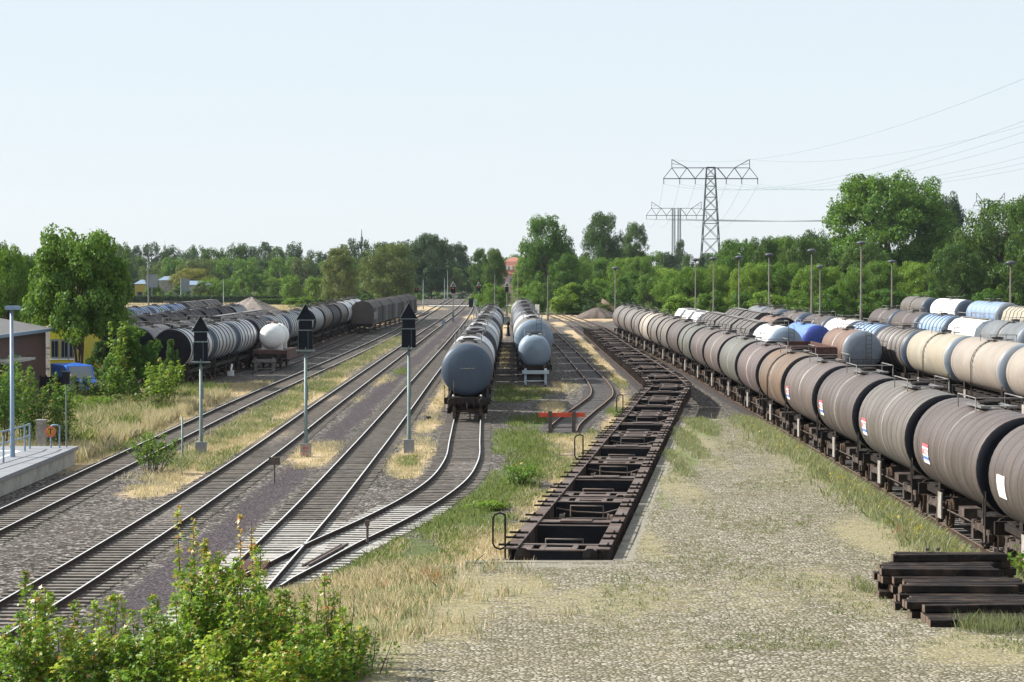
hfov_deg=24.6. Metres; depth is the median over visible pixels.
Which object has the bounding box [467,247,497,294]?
tree
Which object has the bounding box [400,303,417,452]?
railway signal
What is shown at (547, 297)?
lamp pole
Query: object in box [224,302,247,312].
tank wagon
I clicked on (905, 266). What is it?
tree
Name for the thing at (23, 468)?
station platform
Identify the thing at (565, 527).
container flat wagon
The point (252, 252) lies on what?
tree
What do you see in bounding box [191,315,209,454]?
railway signal
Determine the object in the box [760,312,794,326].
tank wagon
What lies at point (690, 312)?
covered hopper
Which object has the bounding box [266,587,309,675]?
maple sapling
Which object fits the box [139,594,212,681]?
maple sapling
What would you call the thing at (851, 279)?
tree
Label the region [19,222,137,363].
tree
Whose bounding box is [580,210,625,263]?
tree
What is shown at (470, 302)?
crossing box
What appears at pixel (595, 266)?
tree
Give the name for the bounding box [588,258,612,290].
tree
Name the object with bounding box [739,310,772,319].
covered hopper
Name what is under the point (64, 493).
railway track
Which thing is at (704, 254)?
tree
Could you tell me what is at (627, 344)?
container flat wagon
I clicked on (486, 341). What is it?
tank wagon
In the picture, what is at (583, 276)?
tree
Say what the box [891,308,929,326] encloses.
tank wagon
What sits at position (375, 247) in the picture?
tree
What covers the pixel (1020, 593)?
railway timber
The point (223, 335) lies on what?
tank wagon
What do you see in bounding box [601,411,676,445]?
container flat wagon
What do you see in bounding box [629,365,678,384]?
container flat wagon
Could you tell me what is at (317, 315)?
tank wagon
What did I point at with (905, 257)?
tree
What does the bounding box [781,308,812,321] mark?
tank wagon
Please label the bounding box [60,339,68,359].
window
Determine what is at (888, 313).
tank wagon
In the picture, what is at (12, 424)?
platform lamp
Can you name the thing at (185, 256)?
tree
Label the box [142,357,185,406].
bush
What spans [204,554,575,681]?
bank grass
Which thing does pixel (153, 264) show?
tree
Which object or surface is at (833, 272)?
tree
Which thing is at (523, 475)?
bush
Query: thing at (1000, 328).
tank wagon
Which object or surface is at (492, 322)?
tank wagon
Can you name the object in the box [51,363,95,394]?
parked van
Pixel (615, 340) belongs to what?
container flat wagon
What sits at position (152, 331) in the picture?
tank wagon
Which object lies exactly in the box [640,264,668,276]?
tree
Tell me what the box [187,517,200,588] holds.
maple sapling
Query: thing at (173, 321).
tank wagon
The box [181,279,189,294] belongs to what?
advertising pylon
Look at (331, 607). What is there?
maple sapling
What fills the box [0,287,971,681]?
ground
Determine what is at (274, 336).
tank wagon
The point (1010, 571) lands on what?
railway timber
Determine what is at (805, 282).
tree
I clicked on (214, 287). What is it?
tree
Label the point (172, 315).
tank wagon
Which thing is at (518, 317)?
tank wagon
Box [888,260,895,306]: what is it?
lamp pole
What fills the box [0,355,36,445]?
bush
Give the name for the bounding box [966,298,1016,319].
tank wagon
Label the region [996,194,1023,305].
tree
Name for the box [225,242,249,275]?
tree
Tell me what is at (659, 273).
tree
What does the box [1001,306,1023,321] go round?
covered hopper
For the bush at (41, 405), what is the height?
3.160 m
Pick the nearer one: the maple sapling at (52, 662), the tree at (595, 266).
the maple sapling at (52, 662)
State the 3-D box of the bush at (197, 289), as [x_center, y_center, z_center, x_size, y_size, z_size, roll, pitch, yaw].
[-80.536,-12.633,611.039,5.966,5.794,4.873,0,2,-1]
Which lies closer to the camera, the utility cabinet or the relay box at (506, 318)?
the utility cabinet
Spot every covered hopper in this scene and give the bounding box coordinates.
[178,301,206,308]
[198,299,222,306]
[675,308,694,315]
[682,309,709,318]
[691,311,708,321]
[701,312,729,325]
[714,315,745,329]
[725,308,749,315]
[731,318,771,334]
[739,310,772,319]
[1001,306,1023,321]
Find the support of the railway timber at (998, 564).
on the railway timber
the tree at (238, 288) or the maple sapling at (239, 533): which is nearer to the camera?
the maple sapling at (239, 533)
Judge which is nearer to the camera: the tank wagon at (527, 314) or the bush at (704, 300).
the tank wagon at (527, 314)
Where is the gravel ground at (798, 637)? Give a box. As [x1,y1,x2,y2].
[578,418,1023,649]
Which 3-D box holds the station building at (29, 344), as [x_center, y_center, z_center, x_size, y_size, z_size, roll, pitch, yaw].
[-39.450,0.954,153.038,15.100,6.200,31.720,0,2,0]
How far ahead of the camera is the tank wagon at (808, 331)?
189.03 m
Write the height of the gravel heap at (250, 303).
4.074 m
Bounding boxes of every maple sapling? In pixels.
[0,611,58,681]
[0,625,16,681]
[4,646,56,681]
[10,585,69,677]
[11,616,87,681]
[13,570,57,668]
[53,597,97,676]
[57,626,129,681]
[57,634,139,681]
[76,593,155,681]
[107,609,151,681]
[107,629,179,681]
[125,593,200,680]
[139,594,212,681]
[162,629,274,681]
[170,556,209,680]
[170,569,199,666]
[171,505,186,618]
[176,572,242,680]
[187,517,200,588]
[196,538,213,625]
[196,550,239,680]
[198,556,289,675]
[210,593,291,681]
[228,567,276,677]
[233,609,292,681]
[234,543,270,623]
[235,511,247,609]
[245,525,256,585]
[261,640,312,681]
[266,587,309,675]
[277,598,313,677]
[285,623,355,681]
[291,623,344,681]
[313,572,344,667]
[323,606,377,681]
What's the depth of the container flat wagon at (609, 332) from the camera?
269.93 m
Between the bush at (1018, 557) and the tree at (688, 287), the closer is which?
the bush at (1018, 557)
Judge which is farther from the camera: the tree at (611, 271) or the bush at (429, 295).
the bush at (429, 295)
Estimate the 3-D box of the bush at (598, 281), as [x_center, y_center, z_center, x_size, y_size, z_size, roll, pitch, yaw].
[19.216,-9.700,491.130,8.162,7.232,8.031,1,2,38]
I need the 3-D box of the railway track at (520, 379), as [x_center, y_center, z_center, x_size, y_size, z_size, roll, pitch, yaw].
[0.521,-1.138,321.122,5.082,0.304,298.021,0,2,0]
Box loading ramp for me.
[296,419,1023,681]
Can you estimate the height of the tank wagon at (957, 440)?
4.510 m
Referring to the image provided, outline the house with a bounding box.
[500,257,517,303]
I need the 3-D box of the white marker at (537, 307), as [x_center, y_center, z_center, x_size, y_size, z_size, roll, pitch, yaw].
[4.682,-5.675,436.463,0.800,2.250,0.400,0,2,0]
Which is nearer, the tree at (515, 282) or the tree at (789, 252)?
the tree at (789, 252)
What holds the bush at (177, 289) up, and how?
on the ground at (42, 547)
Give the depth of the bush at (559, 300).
450.62 m
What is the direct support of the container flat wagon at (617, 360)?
on the railway track at (578, 330)
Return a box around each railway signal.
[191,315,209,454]
[296,304,314,456]
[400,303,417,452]
[451,282,454,321]
[477,282,480,309]
[505,283,508,315]
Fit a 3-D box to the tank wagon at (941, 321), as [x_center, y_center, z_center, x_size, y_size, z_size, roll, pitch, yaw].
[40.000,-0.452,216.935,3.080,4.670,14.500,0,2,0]
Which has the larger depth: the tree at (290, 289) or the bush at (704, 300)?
the tree at (290, 289)
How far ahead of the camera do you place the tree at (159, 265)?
775.91 m
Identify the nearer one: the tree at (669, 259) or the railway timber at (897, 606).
the railway timber at (897, 606)
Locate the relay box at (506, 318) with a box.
[504,316,509,324]
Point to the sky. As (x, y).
(316, 124)
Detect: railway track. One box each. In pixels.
[0,291,459,542]
[0,294,468,649]
[106,299,479,674]
[175,327,362,384]
[198,310,502,592]
[246,312,428,373]
[504,313,553,387]
[538,323,620,433]
[542,313,689,418]
[560,314,1023,572]
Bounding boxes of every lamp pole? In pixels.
[143,253,153,304]
[446,268,448,300]
[488,269,495,304]
[540,269,548,320]
[612,267,618,310]
[692,258,699,308]
[709,257,717,311]
[735,256,742,307]
[765,253,772,306]
[807,249,816,312]
[816,265,823,313]
[857,241,865,319]
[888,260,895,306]
[1005,261,1015,302]
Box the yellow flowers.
[746,421,970,551]
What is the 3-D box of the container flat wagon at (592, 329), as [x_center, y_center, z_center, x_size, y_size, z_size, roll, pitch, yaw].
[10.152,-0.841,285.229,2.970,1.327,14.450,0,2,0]
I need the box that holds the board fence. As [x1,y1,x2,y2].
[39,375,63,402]
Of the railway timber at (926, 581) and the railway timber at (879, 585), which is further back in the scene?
the railway timber at (879, 585)
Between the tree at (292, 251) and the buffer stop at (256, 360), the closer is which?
the buffer stop at (256, 360)
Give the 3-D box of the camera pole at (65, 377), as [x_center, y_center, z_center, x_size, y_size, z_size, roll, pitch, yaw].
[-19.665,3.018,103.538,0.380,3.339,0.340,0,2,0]
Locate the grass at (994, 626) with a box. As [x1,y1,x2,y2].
[949,610,1023,634]
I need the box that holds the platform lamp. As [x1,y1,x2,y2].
[5,306,20,456]
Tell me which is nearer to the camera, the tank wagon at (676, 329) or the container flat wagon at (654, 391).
the container flat wagon at (654, 391)
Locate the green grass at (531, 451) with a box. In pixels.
[92,367,629,577]
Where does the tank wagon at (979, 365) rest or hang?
on the railway track
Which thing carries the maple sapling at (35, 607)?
on the ground at (42, 547)
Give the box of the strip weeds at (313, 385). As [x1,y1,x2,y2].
[159,335,401,471]
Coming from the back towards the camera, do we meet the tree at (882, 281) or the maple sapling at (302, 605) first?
the tree at (882, 281)
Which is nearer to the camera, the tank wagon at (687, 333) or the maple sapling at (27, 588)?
the maple sapling at (27, 588)
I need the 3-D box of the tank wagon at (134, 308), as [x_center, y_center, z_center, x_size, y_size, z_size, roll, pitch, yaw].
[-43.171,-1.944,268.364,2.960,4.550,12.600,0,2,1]
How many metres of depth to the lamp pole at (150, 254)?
293.62 m
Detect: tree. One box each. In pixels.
[0,240,10,317]
[0,243,34,322]
[12,253,40,323]
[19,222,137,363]
[110,241,136,276]
[123,255,145,279]
[125,260,137,282]
[130,245,146,277]
[137,241,161,273]
[138,265,160,294]
[140,261,162,278]
[152,261,170,278]
[158,256,188,276]
[160,244,180,275]
[168,268,216,288]
[175,258,214,281]
[179,250,198,268]
[185,244,209,262]
[197,258,219,281]
[197,278,221,294]
[200,247,227,272]
[208,257,231,280]
[215,278,237,295]
[224,257,249,289]
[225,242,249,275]
[227,279,247,292]
[230,257,260,292]
[246,246,261,259]
[250,242,272,276]
[253,259,279,290]
[262,278,285,298]
[264,257,291,285]
[268,246,285,278]
[279,275,303,297]
[281,257,296,280]
[282,241,305,279]
[289,256,318,279]
[306,249,324,270]
[311,257,324,278]
[317,260,338,280]
[319,245,359,300]
[320,283,338,298]
[342,256,365,279]
[346,237,372,264]
[352,251,371,269]
[356,242,420,298]
[369,241,387,253]
[399,239,425,256]
[407,232,456,297]
[414,258,440,293]
[437,265,462,293]
[441,241,470,293]
[452,267,471,293]
[455,244,473,266]
[458,262,484,296]
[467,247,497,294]
[476,248,507,294]
[483,286,512,310]
[510,270,529,296]
[511,255,542,288]
[515,213,574,307]
[539,259,567,293]
[539,281,564,309]
[546,252,580,287]
[566,256,597,296]
[578,256,611,289]
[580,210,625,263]
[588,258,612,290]
[602,257,637,291]
[620,221,649,270]
[622,256,656,304]
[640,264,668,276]
[646,250,671,266]
[648,271,697,313]
[654,268,678,278]
[655,251,679,270]
[665,266,717,307]
[674,239,687,267]
[678,254,697,279]
[697,253,710,264]
[697,256,705,280]
[699,265,737,308]
[705,252,714,274]
[709,238,764,305]
[723,268,760,307]
[735,262,784,294]
[746,236,778,277]
[761,235,802,279]
[762,262,802,307]
[777,235,816,296]
[790,263,838,313]
[798,228,829,267]
[810,236,850,306]
[810,266,846,303]
[821,168,957,289]
[836,266,876,318]
[837,239,889,304]
[859,260,903,305]
[876,246,911,291]
[884,260,922,286]
[894,261,944,296]
[923,240,987,300]
[940,190,978,253]
[951,197,1023,301]
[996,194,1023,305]
[996,273,1023,303]
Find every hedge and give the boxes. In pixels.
[125,295,281,302]
[258,298,350,305]
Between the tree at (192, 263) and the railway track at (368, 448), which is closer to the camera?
the railway track at (368, 448)
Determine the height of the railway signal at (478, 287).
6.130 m
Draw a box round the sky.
[0,0,1023,267]
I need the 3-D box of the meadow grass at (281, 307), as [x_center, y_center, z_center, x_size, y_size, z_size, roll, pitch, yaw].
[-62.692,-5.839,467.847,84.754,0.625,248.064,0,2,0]
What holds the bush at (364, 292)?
on the ground at (42, 547)
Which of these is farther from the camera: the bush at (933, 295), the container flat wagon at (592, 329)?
the bush at (933, 295)
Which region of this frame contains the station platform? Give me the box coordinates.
[0,446,78,496]
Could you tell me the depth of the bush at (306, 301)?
518.93 m
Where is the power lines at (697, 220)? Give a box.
[646,187,751,226]
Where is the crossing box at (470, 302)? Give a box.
[469,299,472,306]
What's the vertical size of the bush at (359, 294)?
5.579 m
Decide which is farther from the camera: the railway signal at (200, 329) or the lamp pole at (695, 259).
the lamp pole at (695, 259)
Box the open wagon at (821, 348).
[777,341,837,361]
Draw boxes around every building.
[0,318,54,400]
[50,329,101,374]
[134,280,146,294]
[159,276,180,294]
[188,281,210,294]
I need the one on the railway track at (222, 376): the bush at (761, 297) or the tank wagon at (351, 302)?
the tank wagon at (351, 302)
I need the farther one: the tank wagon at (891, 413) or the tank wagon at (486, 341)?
the tank wagon at (486, 341)
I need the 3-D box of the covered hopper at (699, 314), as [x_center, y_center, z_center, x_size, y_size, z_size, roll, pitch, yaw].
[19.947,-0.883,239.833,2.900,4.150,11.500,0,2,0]
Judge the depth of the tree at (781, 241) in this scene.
476.43 m
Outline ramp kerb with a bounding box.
[465,422,682,563]
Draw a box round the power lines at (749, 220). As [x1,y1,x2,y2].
[653,208,979,220]
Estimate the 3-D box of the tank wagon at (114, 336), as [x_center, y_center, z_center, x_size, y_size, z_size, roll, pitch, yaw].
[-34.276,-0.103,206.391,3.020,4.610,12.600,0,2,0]
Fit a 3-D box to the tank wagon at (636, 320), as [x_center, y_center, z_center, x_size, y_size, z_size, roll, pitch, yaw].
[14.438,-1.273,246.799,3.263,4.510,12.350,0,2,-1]
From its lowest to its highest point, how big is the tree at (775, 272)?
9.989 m
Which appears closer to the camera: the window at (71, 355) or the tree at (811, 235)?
the window at (71, 355)
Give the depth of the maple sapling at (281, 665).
41.58 m
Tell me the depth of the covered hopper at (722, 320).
208.76 m
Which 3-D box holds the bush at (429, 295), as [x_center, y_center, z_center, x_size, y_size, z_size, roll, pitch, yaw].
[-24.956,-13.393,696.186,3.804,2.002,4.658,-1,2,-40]
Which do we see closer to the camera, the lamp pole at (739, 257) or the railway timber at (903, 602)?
the railway timber at (903, 602)
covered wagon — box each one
[207,313,246,321]
[239,309,267,315]
[351,299,381,331]
[372,297,391,328]
[382,296,401,324]
[392,295,409,322]
[402,294,416,312]
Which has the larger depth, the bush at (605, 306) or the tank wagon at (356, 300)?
the bush at (605, 306)
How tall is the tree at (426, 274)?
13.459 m
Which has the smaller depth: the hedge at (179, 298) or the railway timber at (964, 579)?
the railway timber at (964, 579)
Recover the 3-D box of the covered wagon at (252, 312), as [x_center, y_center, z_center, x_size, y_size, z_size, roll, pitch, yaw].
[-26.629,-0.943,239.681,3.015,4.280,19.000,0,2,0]
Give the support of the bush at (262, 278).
on the ground at (42, 547)
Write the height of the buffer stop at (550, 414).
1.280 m
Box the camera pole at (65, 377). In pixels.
[62,371,70,446]
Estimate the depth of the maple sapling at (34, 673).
41.64 m
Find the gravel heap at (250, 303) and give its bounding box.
[235,297,280,312]
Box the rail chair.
[925,547,1003,550]
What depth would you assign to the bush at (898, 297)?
388.20 m
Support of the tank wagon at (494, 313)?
on the railway track at (465, 433)
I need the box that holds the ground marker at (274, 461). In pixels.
[269,457,279,483]
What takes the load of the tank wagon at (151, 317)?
on the railway track
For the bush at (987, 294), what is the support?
on the ground at (42, 547)
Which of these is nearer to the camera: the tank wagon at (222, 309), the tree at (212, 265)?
the tank wagon at (222, 309)
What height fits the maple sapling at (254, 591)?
2.959 m
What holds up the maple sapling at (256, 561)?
on the ground at (42, 547)
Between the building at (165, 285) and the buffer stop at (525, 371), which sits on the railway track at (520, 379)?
the buffer stop at (525, 371)
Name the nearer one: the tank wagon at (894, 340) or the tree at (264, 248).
the tank wagon at (894, 340)
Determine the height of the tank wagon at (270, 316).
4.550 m
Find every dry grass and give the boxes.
[0,385,232,462]
[62,338,633,566]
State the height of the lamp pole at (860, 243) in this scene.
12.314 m
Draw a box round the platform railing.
[0,423,30,462]
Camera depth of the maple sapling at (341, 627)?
43.00 m
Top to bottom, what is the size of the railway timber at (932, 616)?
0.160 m
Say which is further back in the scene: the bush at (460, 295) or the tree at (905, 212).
the bush at (460, 295)
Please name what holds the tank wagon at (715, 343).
on the railway track at (959, 530)
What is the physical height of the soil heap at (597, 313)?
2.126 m
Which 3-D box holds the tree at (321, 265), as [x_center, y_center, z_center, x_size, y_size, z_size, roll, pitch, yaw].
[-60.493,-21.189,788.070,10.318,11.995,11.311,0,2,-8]
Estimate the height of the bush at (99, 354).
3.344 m
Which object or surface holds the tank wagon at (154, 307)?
on the railway track
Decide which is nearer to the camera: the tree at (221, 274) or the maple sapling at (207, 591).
the maple sapling at (207, 591)
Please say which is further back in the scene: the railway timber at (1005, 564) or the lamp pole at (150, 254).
the lamp pole at (150, 254)
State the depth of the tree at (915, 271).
396.60 m
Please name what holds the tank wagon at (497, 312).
on the railway track at (465, 433)
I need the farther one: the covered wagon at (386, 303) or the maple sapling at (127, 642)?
the covered wagon at (386, 303)
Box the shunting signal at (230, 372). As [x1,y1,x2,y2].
[227,364,233,375]
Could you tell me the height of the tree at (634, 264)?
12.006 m
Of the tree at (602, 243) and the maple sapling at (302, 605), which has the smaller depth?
the maple sapling at (302, 605)
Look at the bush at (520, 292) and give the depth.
489.91 m
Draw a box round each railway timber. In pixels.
[872,571,879,579]
[876,581,888,588]
[877,589,895,597]
[878,564,991,570]
[879,567,999,576]
[880,576,1000,583]
[881,562,993,566]
[881,566,993,567]
[889,561,1001,568]
[891,553,1006,561]
[891,584,899,592]
[892,576,1007,584]
[893,552,1001,553]
[893,602,906,609]
[894,594,898,601]
[898,593,1018,601]
[900,584,1018,592]
[902,579,1020,583]
[902,599,1023,607]
[903,578,1021,581]
[905,601,1023,608]
[906,582,1023,590]
[907,597,1023,598]
[909,595,1023,596]
[910,609,922,618]
[921,612,1023,619]
[922,603,1023,612]
[923,613,1023,622]
[926,615,1022,623]
[928,617,1023,626]
[953,592,1023,594]
[1000,560,1009,567]
[1002,567,1015,574]
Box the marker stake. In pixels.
[365,520,369,543]
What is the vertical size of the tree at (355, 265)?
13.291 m
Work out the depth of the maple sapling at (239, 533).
46.13 m
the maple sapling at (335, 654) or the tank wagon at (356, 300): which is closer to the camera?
the maple sapling at (335, 654)
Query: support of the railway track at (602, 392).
on the ground at (42, 547)
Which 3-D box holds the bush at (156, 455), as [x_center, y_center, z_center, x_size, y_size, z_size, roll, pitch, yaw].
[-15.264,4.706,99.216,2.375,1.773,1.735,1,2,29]
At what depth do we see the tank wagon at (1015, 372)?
126.16 m
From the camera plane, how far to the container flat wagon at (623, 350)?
211.69 m
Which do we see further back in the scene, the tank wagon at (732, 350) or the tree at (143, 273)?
the tree at (143, 273)
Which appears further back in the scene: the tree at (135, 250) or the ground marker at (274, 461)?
the tree at (135, 250)
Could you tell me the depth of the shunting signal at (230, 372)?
190.03 m
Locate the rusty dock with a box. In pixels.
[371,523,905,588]
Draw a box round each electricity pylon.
[646,202,706,255]
[663,159,757,275]
[973,193,1004,224]
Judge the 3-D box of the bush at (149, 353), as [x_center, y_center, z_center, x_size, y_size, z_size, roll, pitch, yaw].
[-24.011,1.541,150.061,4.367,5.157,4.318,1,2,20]
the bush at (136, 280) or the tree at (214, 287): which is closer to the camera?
the tree at (214, 287)
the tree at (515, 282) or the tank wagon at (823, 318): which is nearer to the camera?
the tank wagon at (823, 318)
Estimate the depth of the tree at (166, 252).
900.27 m
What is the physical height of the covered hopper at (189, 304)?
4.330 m
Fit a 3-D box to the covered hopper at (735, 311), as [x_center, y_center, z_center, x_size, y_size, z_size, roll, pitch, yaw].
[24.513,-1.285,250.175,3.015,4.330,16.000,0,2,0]
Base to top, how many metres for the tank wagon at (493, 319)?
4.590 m
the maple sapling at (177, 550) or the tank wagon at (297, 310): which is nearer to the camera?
the maple sapling at (177, 550)
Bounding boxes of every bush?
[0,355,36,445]
[0,361,58,435]
[16,387,64,440]
[46,382,79,430]
[47,417,75,445]
[68,373,112,398]
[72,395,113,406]
[84,340,116,383]
[86,366,136,396]
[101,325,167,396]
[106,320,142,398]
[112,393,163,404]
[125,432,180,472]
[128,278,138,294]
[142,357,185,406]
[143,285,163,295]
[163,339,181,386]
[164,285,191,295]
[192,281,211,294]
[230,274,254,295]
[240,274,264,295]
[255,274,270,295]
[281,296,317,307]
[284,586,347,666]
[295,276,304,298]
[301,278,320,297]
[304,275,324,298]
[310,631,399,679]
[319,592,374,658]
[342,282,361,298]
[359,274,374,297]
[359,293,372,300]
[415,293,422,299]
[422,293,433,298]
[433,292,443,298]
[456,293,466,298]
[461,499,510,509]
[465,294,481,301]
[473,283,502,310]
[499,462,544,485]
[510,286,532,310]
[521,281,550,314]
[549,282,583,314]
[558,298,586,314]
[565,280,602,305]
[580,299,596,313]
[591,303,613,312]
[592,278,618,306]
[605,275,635,307]
[623,270,649,307]
[631,273,663,311]
[655,277,667,309]
[660,293,708,315]
[694,289,726,312]
[727,292,753,309]
[746,290,791,309]
[782,290,818,313]
[813,285,849,316]
[851,289,888,320]
[877,288,909,309]
[913,290,939,298]
[971,288,1004,301]
[1007,544,1023,577]
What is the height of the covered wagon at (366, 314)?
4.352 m
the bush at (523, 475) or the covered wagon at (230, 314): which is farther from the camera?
the covered wagon at (230, 314)
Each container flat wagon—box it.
[492,494,635,559]
[546,457,653,512]
[574,431,666,473]
[582,327,608,336]
[586,330,614,339]
[590,334,620,344]
[594,337,626,348]
[599,341,635,354]
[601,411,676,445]
[605,346,642,359]
[611,352,653,366]
[616,394,683,424]
[619,358,664,374]
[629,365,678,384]
[633,384,691,409]
[638,373,691,387]
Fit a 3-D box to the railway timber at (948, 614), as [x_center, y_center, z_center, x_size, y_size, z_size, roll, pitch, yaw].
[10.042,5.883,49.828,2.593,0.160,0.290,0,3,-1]
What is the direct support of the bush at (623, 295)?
on the ground at (42, 547)
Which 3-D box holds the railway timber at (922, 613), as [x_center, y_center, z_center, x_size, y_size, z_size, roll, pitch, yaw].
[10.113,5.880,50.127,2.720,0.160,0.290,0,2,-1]
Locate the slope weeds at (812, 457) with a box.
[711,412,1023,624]
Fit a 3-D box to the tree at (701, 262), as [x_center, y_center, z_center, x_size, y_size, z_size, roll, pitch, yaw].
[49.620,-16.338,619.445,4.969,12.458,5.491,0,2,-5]
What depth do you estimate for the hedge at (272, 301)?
559.26 m
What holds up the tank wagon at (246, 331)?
on the railway track at (222, 376)
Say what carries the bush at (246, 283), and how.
on the ground at (42, 547)
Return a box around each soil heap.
[576,307,612,318]
[598,298,613,311]
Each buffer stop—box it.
[252,358,275,371]
[522,368,548,384]
[539,411,584,432]
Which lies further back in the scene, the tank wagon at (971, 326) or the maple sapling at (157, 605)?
the tank wagon at (971, 326)
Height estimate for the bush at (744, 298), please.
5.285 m
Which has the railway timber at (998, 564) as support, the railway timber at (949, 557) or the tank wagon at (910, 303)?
the railway timber at (949, 557)
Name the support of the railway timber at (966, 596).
on the railway timber
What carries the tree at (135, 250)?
on the ground at (42, 547)
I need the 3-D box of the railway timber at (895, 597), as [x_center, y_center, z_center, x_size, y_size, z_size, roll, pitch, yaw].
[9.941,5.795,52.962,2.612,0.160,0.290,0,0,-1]
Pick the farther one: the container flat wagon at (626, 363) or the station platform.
the container flat wagon at (626, 363)
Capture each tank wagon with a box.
[101,313,144,366]
[124,321,169,379]
[125,304,152,315]
[135,311,167,324]
[145,302,170,312]
[153,322,213,386]
[155,309,187,322]
[162,301,186,310]
[163,317,194,327]
[176,307,203,319]
[186,315,216,323]
[194,305,220,317]
[194,319,237,378]
[211,303,234,314]
[219,316,257,371]
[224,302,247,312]
[241,313,270,365]
[253,321,296,367]
[259,311,289,346]
[274,308,298,349]
[290,307,313,349]
[300,304,323,344]
[309,303,332,342]
[318,302,339,339]
[327,300,347,336]
[336,299,351,333]
[346,299,357,331]
[348,297,360,329]
[441,334,493,418]
[451,329,494,396]
[458,325,496,384]
[466,321,497,376]
[467,317,498,369]
[471,314,499,361]
[473,312,500,356]
[476,309,501,356]
[478,307,502,348]
[479,306,502,343]
[483,305,503,343]
[484,304,503,336]
[511,297,532,331]
[511,300,534,337]
[512,305,537,345]
[513,307,537,323]
[513,310,532,356]
[513,310,543,362]
[514,313,552,371]
[516,330,551,379]
[613,302,634,337]
[618,304,641,340]
[625,306,646,347]
[632,307,657,351]
[639,309,666,355]
[648,311,674,360]
[657,314,687,365]
[667,316,700,372]
[678,320,713,378]
[691,323,728,387]
[704,327,745,396]
[719,332,765,407]
[737,337,790,420]
[749,303,770,310]
[753,320,801,340]
[759,344,818,436]
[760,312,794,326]
[762,305,789,314]
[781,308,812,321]
[785,352,853,455]
[789,319,828,342]
[803,311,835,325]
[817,362,902,480]
[822,323,881,373]
[824,314,862,330]
[852,318,891,367]
[859,375,963,512]
[868,305,902,323]
[875,322,926,381]
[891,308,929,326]
[900,294,936,312]
[907,327,973,394]
[913,393,1023,552]
[917,311,960,331]
[930,296,972,315]
[948,312,997,336]
[951,333,1023,410]
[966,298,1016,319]
[981,317,1023,342]
[989,425,1023,569]
[1006,347,1023,413]
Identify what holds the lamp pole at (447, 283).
on the ground at (42, 547)
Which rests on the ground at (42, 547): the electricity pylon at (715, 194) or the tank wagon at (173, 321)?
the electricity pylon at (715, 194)
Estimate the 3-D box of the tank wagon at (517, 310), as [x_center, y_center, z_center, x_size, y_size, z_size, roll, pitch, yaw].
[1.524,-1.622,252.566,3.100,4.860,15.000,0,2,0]
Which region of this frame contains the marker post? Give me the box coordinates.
[181,417,182,453]
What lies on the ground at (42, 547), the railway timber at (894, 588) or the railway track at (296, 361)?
the railway track at (296, 361)
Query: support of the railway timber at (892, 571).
on the railway timber at (885, 579)
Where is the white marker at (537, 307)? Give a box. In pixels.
[535,304,538,313]
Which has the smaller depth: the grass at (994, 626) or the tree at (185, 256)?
the grass at (994, 626)
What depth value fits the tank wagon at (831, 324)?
197.30 m
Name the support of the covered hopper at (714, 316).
on the railway track
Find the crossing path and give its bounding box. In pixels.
[429,305,510,305]
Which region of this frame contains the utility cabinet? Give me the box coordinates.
[35,419,47,445]
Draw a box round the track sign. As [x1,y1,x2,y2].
[45,424,59,447]
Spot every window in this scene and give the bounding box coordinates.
[50,339,58,359]
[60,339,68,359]
[68,339,76,359]
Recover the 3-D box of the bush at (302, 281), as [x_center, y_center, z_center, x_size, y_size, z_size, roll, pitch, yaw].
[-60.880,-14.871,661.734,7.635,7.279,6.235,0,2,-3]
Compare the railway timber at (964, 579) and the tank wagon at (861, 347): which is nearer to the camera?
the railway timber at (964, 579)
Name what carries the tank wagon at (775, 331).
on the railway track
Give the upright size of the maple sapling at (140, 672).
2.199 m
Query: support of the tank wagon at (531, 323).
on the railway track at (520, 379)
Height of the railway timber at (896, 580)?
0.160 m
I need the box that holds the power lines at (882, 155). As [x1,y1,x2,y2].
[665,79,1022,189]
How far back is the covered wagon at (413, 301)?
401.32 m
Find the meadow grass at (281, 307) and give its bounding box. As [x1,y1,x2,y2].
[126,302,378,327]
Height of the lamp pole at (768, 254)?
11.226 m
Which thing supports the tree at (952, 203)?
on the ground at (42, 547)
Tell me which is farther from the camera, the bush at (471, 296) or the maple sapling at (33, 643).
the bush at (471, 296)
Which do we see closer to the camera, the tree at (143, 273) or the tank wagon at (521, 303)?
the tank wagon at (521, 303)
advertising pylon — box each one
[146,274,157,295]
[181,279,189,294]
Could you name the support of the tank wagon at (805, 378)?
on the railway track at (959, 530)
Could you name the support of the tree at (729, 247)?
on the ground at (42, 547)
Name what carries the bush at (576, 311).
on the ground at (42, 547)
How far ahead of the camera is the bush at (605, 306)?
438.29 m
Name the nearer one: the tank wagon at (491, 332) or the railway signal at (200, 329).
the railway signal at (200, 329)
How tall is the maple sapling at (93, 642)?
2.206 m

